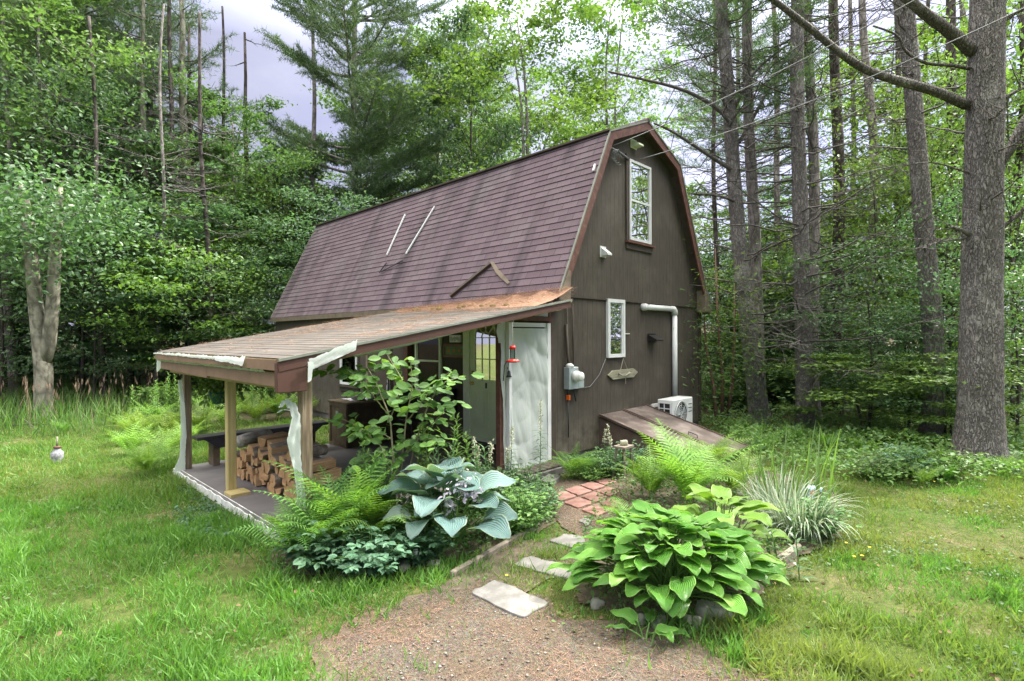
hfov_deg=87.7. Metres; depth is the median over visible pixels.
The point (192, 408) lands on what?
goldenrod
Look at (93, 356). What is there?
beech tree
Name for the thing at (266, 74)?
sky
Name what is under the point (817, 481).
iris leaves
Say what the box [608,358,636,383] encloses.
driftwood plaque
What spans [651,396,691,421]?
air conditioner
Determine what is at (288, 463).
firewood log
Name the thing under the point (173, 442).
fern
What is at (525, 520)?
leafy plant
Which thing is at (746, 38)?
pine tree
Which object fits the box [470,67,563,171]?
maple tree
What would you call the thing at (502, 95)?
deciduous tree
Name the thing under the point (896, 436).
fern
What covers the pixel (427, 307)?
roof needles
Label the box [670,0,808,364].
pine tree
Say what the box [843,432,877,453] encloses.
fern
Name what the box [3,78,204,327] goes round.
maple tree
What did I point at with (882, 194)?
birch tree
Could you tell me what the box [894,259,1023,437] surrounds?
shrub
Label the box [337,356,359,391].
window
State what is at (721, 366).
sapling
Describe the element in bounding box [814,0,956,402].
pine tree
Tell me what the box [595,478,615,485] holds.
paver
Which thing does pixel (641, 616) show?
rock
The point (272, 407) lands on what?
fern
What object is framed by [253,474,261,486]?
firewood log
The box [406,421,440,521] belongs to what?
tall stem plant
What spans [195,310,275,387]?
sapling
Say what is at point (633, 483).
bed weeds
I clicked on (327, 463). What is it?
firewood log
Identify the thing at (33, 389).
seed heads
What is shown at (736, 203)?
pine tree
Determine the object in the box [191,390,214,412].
fern
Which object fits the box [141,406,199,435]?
fern
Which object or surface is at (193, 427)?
fern
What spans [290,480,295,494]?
firewood log
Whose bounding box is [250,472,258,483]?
firewood log
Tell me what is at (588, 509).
paver
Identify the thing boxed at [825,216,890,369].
birch tree
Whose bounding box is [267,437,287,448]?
firewood log
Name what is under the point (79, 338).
maple tree
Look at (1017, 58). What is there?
beech tree
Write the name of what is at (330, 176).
maple tree
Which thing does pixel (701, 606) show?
rock
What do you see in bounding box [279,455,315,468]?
firewood log
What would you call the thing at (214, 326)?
bush
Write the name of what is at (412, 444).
young shrub
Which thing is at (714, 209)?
pine tree
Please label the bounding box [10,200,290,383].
maple tree
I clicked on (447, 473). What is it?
hosta
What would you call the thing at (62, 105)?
beech tree
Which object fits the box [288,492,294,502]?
firewood log
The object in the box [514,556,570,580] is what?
stepping stone
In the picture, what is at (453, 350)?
framed picture
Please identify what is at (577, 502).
paver
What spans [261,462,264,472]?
firewood log
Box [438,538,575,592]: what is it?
trodden strip
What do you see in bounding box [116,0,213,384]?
pine tree
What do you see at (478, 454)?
withered flower
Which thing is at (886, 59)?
birch tree
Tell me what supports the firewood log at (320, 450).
on the firewood log at (288, 463)
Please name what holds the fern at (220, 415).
on the ground at (242, 569)
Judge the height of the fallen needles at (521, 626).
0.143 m
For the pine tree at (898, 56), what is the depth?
16.91 m
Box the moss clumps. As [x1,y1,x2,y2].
[412,303,508,310]
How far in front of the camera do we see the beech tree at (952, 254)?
9.77 m
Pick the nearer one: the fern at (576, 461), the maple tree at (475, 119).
the fern at (576, 461)
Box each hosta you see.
[376,456,517,547]
[543,500,790,617]
[606,605,690,645]
[644,483,792,576]
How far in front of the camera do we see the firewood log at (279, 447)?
6.47 m
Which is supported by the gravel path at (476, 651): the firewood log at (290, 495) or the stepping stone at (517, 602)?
the stepping stone at (517, 602)
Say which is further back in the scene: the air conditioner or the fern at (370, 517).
the air conditioner
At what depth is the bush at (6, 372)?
18.29 m
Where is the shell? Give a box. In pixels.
[620,440,627,445]
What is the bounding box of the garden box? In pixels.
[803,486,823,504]
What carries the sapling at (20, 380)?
on the ground at (242, 569)
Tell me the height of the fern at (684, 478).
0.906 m
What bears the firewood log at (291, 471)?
on the firewood log at (290, 478)
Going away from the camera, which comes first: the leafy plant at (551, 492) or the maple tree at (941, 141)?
the leafy plant at (551, 492)
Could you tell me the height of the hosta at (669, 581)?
0.656 m
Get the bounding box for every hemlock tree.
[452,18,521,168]
[701,245,867,403]
[701,270,794,405]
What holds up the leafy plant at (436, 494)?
on the garden soil at (476, 545)
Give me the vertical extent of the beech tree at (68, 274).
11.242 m
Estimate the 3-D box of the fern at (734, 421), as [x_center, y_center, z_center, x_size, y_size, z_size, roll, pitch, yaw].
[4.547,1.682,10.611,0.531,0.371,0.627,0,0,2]
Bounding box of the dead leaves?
[0,449,1023,680]
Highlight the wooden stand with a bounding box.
[611,444,635,479]
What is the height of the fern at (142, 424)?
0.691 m
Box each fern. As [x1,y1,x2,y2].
[50,420,75,432]
[97,407,173,442]
[101,422,161,454]
[103,415,122,424]
[111,429,192,473]
[112,408,162,436]
[131,398,177,421]
[132,424,194,457]
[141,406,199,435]
[167,399,224,433]
[168,420,207,439]
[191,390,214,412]
[201,398,254,427]
[228,496,361,559]
[236,385,261,412]
[237,394,285,422]
[253,465,385,552]
[253,505,298,526]
[255,392,297,418]
[264,443,404,531]
[272,469,376,522]
[285,394,320,406]
[288,448,409,535]
[340,492,438,542]
[543,441,604,479]
[566,454,597,473]
[599,497,647,516]
[601,444,688,498]
[625,418,762,504]
[653,431,749,473]
[695,448,790,495]
[725,415,752,430]
[754,429,783,450]
[781,420,804,440]
[812,430,846,449]
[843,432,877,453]
[882,428,915,441]
[907,460,948,485]
[923,456,965,481]
[993,451,1023,471]
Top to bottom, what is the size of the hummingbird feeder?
0.542 m
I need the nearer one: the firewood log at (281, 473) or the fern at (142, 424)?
the firewood log at (281, 473)
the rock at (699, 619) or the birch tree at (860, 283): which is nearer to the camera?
the rock at (699, 619)
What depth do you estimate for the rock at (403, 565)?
4.46 m
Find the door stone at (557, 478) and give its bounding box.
[540,474,560,486]
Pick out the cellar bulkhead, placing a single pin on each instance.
(627, 424)
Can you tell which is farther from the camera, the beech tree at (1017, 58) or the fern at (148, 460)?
the beech tree at (1017, 58)
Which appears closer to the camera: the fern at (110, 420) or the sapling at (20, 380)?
the fern at (110, 420)
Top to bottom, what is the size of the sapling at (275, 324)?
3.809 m
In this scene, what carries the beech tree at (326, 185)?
on the ground at (242, 569)
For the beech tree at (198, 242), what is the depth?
15.96 m
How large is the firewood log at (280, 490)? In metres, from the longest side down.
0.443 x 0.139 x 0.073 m
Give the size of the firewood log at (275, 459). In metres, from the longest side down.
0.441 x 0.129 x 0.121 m
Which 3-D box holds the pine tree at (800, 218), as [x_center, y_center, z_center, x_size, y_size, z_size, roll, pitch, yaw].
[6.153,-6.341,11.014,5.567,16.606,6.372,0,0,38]
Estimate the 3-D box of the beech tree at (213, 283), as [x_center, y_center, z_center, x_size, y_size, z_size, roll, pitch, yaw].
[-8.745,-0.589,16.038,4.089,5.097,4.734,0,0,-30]
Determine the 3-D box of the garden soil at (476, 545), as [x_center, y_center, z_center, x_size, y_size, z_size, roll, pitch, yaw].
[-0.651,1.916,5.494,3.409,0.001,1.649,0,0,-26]
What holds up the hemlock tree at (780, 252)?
on the ground at (242, 569)
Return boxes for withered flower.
[471,436,493,502]
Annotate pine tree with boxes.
[0,0,71,343]
[0,0,89,401]
[0,0,96,355]
[0,0,156,383]
[0,0,199,385]
[1,0,118,366]
[18,16,162,403]
[30,0,267,377]
[65,0,186,374]
[99,4,227,398]
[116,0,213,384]
[143,12,281,378]
[214,6,265,326]
[252,0,469,268]
[277,19,348,293]
[397,82,464,192]
[587,0,909,423]
[628,0,872,417]
[640,0,779,401]
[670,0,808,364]
[670,0,1001,430]
[718,0,907,417]
[718,4,851,389]
[747,0,959,413]
[768,0,1023,469]
[804,0,942,390]
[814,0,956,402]
[831,0,962,394]
[837,0,1012,444]
[867,0,1023,402]
[878,1,1023,353]
[879,0,946,381]
[933,0,1023,403]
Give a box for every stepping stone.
[472,580,548,617]
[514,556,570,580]
[550,534,584,548]
[579,518,591,526]
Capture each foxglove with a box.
[500,425,518,494]
[528,400,549,490]
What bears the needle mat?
on the cabin
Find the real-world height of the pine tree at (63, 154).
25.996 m
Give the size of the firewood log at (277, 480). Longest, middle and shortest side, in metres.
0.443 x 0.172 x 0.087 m
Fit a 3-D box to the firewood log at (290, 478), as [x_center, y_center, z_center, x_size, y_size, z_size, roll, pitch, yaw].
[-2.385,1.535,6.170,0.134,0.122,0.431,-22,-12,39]
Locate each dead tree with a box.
[89,0,201,386]
[137,0,227,343]
[161,22,221,343]
[231,32,263,310]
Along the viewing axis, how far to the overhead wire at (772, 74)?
7.70 m
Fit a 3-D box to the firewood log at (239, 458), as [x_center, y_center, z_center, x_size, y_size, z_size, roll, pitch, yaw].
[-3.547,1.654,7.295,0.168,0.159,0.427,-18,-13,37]
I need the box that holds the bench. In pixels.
[192,420,327,465]
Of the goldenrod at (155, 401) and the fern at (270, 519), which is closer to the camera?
the fern at (270, 519)
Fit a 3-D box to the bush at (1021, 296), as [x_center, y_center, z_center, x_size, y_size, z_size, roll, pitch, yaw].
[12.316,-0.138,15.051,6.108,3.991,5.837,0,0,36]
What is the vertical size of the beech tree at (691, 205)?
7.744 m
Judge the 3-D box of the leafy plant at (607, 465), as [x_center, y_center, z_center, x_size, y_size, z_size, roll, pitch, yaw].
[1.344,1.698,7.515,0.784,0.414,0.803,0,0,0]
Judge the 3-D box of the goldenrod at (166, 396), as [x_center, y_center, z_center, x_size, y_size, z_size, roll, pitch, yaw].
[-8.080,1.337,12.409,0.642,1.178,0.535,0,0,0]
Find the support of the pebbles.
on the gravel path at (476, 651)
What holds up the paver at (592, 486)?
on the garden path at (565, 515)
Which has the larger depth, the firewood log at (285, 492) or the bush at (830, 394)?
the bush at (830, 394)
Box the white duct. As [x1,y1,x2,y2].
[640,303,677,396]
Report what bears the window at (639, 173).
in the cabin
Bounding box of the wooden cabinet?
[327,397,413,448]
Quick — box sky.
[17,0,1023,325]
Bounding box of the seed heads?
[0,364,216,434]
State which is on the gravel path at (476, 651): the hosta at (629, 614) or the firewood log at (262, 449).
the hosta at (629, 614)
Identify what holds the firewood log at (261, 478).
on the firewood log
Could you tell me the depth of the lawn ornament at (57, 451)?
8.40 m
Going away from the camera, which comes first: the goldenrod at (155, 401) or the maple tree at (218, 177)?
the goldenrod at (155, 401)
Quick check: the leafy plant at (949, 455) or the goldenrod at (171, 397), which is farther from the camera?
the goldenrod at (171, 397)
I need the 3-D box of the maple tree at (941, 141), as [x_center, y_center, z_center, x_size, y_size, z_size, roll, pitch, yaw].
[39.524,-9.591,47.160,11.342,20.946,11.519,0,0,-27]
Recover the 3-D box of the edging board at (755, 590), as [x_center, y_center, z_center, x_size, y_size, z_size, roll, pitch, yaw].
[1.912,1.872,4.128,0.060,0.100,0.583,0,0,43]
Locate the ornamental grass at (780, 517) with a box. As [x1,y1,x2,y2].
[729,461,866,545]
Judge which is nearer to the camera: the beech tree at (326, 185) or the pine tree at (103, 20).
the pine tree at (103, 20)
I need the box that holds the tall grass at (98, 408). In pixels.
[0,368,274,439]
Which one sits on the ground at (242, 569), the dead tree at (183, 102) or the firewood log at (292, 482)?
the dead tree at (183, 102)
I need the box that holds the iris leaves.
[739,415,846,517]
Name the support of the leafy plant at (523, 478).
on the garden soil at (476, 545)
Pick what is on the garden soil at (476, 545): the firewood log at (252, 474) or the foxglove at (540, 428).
the foxglove at (540, 428)
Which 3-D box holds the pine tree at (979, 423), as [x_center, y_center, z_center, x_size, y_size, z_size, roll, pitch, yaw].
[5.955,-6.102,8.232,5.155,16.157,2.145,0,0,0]
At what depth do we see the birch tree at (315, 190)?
24.98 m
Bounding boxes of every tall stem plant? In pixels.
[352,442,382,535]
[370,452,401,528]
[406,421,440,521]
[425,440,459,516]
[443,413,476,513]
[467,441,500,516]
[756,513,819,581]
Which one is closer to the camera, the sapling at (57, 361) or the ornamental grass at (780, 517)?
the ornamental grass at (780, 517)
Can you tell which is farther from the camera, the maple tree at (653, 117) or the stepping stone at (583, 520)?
the maple tree at (653, 117)
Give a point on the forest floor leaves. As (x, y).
(70, 373)
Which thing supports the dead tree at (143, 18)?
on the ground at (242, 569)
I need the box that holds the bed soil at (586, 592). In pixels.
[575,461,842,623]
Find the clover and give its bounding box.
[0,419,1023,680]
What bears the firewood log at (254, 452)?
on the firewood log at (252, 459)
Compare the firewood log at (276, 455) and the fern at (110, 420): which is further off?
the fern at (110, 420)
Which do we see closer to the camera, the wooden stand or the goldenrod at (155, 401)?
the wooden stand
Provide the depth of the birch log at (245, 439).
7.10 m
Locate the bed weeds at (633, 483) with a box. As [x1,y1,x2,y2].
[574,451,841,615]
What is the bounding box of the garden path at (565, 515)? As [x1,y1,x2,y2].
[540,477,628,535]
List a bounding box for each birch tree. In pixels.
[222,163,340,298]
[334,62,478,200]
[370,0,659,182]
[503,0,716,203]
[690,200,724,262]
[696,169,1008,389]
[773,5,1020,268]
[783,2,1023,288]
[820,147,943,320]
[824,253,913,352]
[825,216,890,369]
[1005,170,1023,299]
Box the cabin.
[154,118,710,540]
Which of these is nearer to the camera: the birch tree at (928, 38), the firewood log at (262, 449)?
the firewood log at (262, 449)
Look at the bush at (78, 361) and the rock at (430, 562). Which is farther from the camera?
the bush at (78, 361)
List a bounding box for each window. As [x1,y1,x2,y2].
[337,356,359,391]
[415,337,442,393]
[606,299,624,357]
[625,153,655,253]
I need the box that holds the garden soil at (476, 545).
[270,489,556,575]
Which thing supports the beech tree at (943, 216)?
on the ground at (242, 569)
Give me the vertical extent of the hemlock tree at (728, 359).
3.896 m
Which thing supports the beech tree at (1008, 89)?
on the ground at (242, 569)
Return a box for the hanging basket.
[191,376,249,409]
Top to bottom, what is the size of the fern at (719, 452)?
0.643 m
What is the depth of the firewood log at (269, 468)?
6.41 m
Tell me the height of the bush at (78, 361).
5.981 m
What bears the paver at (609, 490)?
on the garden path at (565, 515)
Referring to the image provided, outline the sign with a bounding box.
[449,335,461,341]
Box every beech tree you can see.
[0,39,283,399]
[0,141,92,344]
[0,172,190,406]
[0,180,132,409]
[27,187,287,346]
[42,240,215,402]
[145,242,285,381]
[183,253,290,342]
[199,181,384,328]
[220,112,368,327]
[221,177,335,332]
[686,179,772,324]
[692,210,831,350]
[703,227,859,371]
[708,206,938,324]
[710,193,1012,391]
[747,68,1023,417]
[789,94,1023,396]
[822,59,1023,365]
[846,160,1023,441]
[849,0,1023,333]
[869,0,1023,421]
[942,188,1023,309]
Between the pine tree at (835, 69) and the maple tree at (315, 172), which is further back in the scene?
the maple tree at (315, 172)
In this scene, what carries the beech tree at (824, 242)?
on the ground at (242, 569)
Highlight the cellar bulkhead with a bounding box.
[599,405,748,469]
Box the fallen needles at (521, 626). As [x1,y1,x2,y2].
[297,448,1021,680]
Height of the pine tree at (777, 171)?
16.156 m
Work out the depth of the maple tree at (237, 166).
32.00 m
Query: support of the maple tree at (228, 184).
on the ground at (242, 569)
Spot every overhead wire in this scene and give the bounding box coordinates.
[613,0,914,145]
[635,8,1023,160]
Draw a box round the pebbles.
[333,580,778,680]
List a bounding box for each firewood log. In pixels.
[237,457,241,469]
[239,460,245,468]
[240,448,246,459]
[240,468,246,479]
[244,452,250,461]
[247,443,257,452]
[247,465,259,473]
[250,444,258,454]
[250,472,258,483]
[251,455,257,464]
[252,450,257,455]
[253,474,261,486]
[254,457,263,465]
[258,431,287,446]
[258,447,267,458]
[259,451,267,459]
[259,470,268,481]
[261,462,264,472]
[262,473,269,480]
[264,460,274,473]
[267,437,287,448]
[267,441,288,455]
[269,482,282,495]
[271,452,287,462]
[271,456,279,466]
[273,474,282,486]
[275,467,280,474]
[275,486,284,493]
[278,469,284,478]
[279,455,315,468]
[282,456,320,470]
[282,478,286,485]
[283,485,289,498]
[285,471,294,481]
[286,442,320,460]
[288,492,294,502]
[290,458,323,473]
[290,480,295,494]
[313,444,328,456]
[313,456,335,472]
[313,467,340,485]
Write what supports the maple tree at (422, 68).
on the ground at (242, 569)
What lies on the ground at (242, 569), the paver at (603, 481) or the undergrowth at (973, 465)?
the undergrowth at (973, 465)
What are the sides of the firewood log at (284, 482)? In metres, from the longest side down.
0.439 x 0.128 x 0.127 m
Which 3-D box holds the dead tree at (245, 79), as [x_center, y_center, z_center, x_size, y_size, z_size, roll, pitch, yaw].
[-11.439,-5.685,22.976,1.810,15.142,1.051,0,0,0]
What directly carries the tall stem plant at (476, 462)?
on the garden soil at (476, 545)
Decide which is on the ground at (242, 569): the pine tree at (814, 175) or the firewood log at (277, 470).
the pine tree at (814, 175)
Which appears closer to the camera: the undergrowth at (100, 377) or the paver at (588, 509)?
the paver at (588, 509)
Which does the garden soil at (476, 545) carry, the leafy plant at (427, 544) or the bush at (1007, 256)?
the leafy plant at (427, 544)
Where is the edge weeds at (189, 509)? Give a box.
[172,502,242,538]
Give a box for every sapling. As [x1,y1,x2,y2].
[0,309,92,398]
[21,309,109,377]
[98,265,273,399]
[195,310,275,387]
[248,291,282,396]
[673,278,797,423]
[680,230,814,424]
[690,260,832,419]
[701,268,886,401]
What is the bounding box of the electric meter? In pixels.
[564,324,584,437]
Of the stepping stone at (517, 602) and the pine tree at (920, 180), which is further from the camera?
the pine tree at (920, 180)
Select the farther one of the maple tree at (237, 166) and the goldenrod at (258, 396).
the maple tree at (237, 166)
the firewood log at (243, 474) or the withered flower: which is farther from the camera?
the firewood log at (243, 474)
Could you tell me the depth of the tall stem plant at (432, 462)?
5.49 m
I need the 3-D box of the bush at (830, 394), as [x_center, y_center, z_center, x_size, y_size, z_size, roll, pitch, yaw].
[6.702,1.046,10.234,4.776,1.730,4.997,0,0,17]
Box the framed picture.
[443,344,462,357]
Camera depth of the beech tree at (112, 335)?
15.63 m
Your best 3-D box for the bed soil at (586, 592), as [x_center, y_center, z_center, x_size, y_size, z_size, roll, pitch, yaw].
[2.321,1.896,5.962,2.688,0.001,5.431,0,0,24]
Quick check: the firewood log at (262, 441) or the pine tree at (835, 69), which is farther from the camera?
the pine tree at (835, 69)
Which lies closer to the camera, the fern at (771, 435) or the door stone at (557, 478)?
the door stone at (557, 478)
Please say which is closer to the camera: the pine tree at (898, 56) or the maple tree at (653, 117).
the pine tree at (898, 56)
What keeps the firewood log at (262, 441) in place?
on the firewood log at (254, 447)
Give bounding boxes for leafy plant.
[272,507,387,571]
[317,524,419,577]
[357,492,431,541]
[382,517,458,564]
[400,485,462,531]
[462,460,526,509]
[476,478,562,534]
[499,458,549,497]
[510,479,566,515]
[570,464,610,480]
[585,446,636,477]
[608,440,657,468]
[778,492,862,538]
[839,448,925,479]
[869,442,947,476]
[913,437,985,479]
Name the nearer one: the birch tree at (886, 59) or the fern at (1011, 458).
the fern at (1011, 458)
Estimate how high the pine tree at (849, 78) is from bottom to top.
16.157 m
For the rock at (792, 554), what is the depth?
4.61 m
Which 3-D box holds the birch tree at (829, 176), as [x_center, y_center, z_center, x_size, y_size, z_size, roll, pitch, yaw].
[10.808,-1.999,19.181,9.000,7.698,10.336,-1,0,-40]
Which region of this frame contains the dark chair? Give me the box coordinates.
[398,391,430,439]
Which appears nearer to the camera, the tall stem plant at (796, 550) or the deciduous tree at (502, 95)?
the tall stem plant at (796, 550)
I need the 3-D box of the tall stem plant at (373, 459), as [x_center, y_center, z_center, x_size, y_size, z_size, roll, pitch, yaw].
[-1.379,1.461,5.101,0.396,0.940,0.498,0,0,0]
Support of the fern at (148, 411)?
on the ground at (242, 569)
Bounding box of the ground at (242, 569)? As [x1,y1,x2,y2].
[0,323,1023,680]
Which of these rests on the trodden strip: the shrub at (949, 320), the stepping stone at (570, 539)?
the stepping stone at (570, 539)
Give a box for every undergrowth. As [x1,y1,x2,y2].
[54,362,173,385]
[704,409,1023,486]
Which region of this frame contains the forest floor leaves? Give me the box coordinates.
[5,350,1010,395]
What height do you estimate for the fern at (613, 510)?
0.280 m
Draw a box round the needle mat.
[418,287,571,310]
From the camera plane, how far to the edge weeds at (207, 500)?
6.31 m
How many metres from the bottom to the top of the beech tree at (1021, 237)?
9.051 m
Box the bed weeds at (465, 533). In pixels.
[271,475,560,574]
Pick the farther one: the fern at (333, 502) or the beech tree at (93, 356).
the beech tree at (93, 356)
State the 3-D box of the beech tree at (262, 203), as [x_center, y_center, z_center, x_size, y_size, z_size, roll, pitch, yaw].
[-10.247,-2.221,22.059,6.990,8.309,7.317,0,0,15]
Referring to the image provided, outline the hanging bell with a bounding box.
[503,362,511,380]
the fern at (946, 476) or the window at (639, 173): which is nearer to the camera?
the fern at (946, 476)
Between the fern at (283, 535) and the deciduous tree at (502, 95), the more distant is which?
the deciduous tree at (502, 95)
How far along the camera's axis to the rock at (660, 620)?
3.58 m
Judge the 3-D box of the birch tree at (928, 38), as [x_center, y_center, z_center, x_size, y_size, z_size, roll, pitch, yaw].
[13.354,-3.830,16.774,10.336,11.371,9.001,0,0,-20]
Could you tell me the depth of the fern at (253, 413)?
12.23 m
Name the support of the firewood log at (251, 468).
on the firewood log
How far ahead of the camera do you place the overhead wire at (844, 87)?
7.38 m
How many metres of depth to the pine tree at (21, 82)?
23.80 m
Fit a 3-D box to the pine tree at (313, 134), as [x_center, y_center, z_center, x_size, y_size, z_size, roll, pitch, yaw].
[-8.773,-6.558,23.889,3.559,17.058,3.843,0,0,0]
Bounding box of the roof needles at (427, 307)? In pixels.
[176,284,575,351]
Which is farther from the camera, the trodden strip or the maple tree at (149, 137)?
the maple tree at (149, 137)
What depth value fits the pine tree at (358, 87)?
22.31 m
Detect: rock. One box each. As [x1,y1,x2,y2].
[398,559,410,572]
[427,558,441,566]
[590,597,604,609]
[636,613,645,624]
[651,615,665,628]
[683,614,702,628]
[693,600,732,623]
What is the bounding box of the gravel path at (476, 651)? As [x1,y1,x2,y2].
[330,579,768,680]
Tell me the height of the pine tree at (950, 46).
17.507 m
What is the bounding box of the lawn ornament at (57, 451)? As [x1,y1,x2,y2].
[50,436,63,463]
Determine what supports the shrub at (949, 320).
on the ground at (242, 569)
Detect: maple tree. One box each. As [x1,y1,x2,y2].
[0,0,182,304]
[0,93,259,395]
[0,113,158,375]
[0,178,161,383]
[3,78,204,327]
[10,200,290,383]
[48,135,288,388]
[106,178,303,342]
[114,66,329,326]
[181,144,317,330]
[197,154,273,248]
[198,129,297,317]
[210,151,348,299]
[213,160,363,330]
[297,82,456,250]
[336,13,524,205]
[376,3,546,202]
[402,0,553,195]
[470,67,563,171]
[543,60,676,149]
[610,111,699,211]
[886,115,960,295]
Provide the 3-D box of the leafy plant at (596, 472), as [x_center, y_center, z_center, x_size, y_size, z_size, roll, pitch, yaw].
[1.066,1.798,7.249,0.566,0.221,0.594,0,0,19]
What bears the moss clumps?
on the needle mat
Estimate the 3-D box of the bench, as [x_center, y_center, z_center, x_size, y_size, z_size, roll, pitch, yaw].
[-3.891,1.602,8.390,0.290,0.445,1.980,0,0,44]
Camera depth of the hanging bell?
7.25 m
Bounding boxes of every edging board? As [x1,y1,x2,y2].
[450,523,539,577]
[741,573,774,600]
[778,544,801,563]
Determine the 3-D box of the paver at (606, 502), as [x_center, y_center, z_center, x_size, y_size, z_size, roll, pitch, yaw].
[1.145,1.899,6.170,0.250,0.033,0.291,0,0,45]
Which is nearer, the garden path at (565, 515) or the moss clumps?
the garden path at (565, 515)
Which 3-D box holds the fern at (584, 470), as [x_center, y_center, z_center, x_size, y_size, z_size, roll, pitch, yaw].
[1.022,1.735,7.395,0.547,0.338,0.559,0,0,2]
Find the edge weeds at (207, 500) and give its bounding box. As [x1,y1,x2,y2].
[167,475,235,522]
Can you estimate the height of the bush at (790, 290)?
5.923 m
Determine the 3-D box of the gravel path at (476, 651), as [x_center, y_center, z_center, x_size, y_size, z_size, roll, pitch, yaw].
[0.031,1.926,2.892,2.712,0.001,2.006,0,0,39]
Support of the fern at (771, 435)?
on the ground at (242, 569)
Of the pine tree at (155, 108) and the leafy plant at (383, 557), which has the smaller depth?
the leafy plant at (383, 557)
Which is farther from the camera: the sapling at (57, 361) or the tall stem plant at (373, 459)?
the sapling at (57, 361)
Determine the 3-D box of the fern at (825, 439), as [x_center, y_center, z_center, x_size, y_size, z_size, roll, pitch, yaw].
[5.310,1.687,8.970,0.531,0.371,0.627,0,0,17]
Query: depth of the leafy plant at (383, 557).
4.32 m
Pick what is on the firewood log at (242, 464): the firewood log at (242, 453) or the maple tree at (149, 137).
the firewood log at (242, 453)
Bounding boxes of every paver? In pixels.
[550,491,575,501]
[564,497,591,507]
[566,486,591,495]
[581,482,604,490]
[581,492,606,502]
[582,504,608,516]
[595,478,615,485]
[596,487,620,496]
[598,499,621,507]
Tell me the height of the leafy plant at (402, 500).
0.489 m
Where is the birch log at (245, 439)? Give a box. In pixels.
[236,429,272,447]
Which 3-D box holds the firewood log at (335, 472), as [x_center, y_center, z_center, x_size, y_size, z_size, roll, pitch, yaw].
[-2.147,1.541,6.002,0.138,0.142,0.432,5,6,42]
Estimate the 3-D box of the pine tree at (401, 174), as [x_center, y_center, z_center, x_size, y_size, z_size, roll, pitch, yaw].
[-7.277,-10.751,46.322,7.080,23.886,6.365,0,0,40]
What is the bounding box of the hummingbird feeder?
[506,320,518,362]
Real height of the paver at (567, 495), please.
0.033 m
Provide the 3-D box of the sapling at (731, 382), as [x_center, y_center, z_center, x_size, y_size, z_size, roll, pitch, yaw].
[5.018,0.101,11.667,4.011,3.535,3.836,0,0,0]
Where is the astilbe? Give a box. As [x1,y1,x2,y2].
[600,424,613,467]
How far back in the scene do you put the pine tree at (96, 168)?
15.77 m
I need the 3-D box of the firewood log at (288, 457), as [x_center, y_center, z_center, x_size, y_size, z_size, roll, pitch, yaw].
[-2.453,1.310,6.288,0.162,0.152,0.440,-13,-2,21]
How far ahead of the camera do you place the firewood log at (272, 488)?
6.29 m
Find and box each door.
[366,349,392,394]
[452,321,511,452]
[599,409,723,457]
[624,405,748,454]
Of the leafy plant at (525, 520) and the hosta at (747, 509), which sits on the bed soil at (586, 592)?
the hosta at (747, 509)
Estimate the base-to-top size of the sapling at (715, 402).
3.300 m
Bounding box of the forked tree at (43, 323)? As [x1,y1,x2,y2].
[0,98,227,419]
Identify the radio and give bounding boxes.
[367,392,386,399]
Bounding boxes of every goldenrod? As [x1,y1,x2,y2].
[128,380,162,423]
[156,374,178,421]
[167,373,180,416]
[174,379,213,434]
[217,385,243,419]
[248,385,269,414]
[248,386,279,422]
[256,387,274,412]
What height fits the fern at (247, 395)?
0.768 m
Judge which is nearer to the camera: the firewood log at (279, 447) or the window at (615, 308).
the firewood log at (279, 447)
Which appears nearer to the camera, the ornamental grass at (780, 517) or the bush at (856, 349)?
the ornamental grass at (780, 517)
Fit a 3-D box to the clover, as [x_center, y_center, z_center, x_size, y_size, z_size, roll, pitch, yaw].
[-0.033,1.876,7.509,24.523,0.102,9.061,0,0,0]
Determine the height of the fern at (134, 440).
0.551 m
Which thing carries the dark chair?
on the cabin
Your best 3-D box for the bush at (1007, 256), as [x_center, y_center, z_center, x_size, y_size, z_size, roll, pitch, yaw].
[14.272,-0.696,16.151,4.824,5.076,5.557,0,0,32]
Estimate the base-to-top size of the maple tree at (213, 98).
12.063 m
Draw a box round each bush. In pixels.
[0,233,180,390]
[0,244,112,382]
[60,235,286,399]
[700,238,764,374]
[701,240,902,404]
[701,255,882,402]
[701,285,887,407]
[723,350,1022,443]
[728,238,877,375]
[821,289,953,391]
[837,359,1023,440]
[843,262,1023,390]
[888,222,1023,386]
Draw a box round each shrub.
[312,350,484,504]
[764,236,959,427]
[772,302,1023,428]
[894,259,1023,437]
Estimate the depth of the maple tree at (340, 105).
25.86 m
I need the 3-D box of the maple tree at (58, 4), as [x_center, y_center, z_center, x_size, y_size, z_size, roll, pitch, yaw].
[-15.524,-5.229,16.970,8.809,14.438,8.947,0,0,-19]

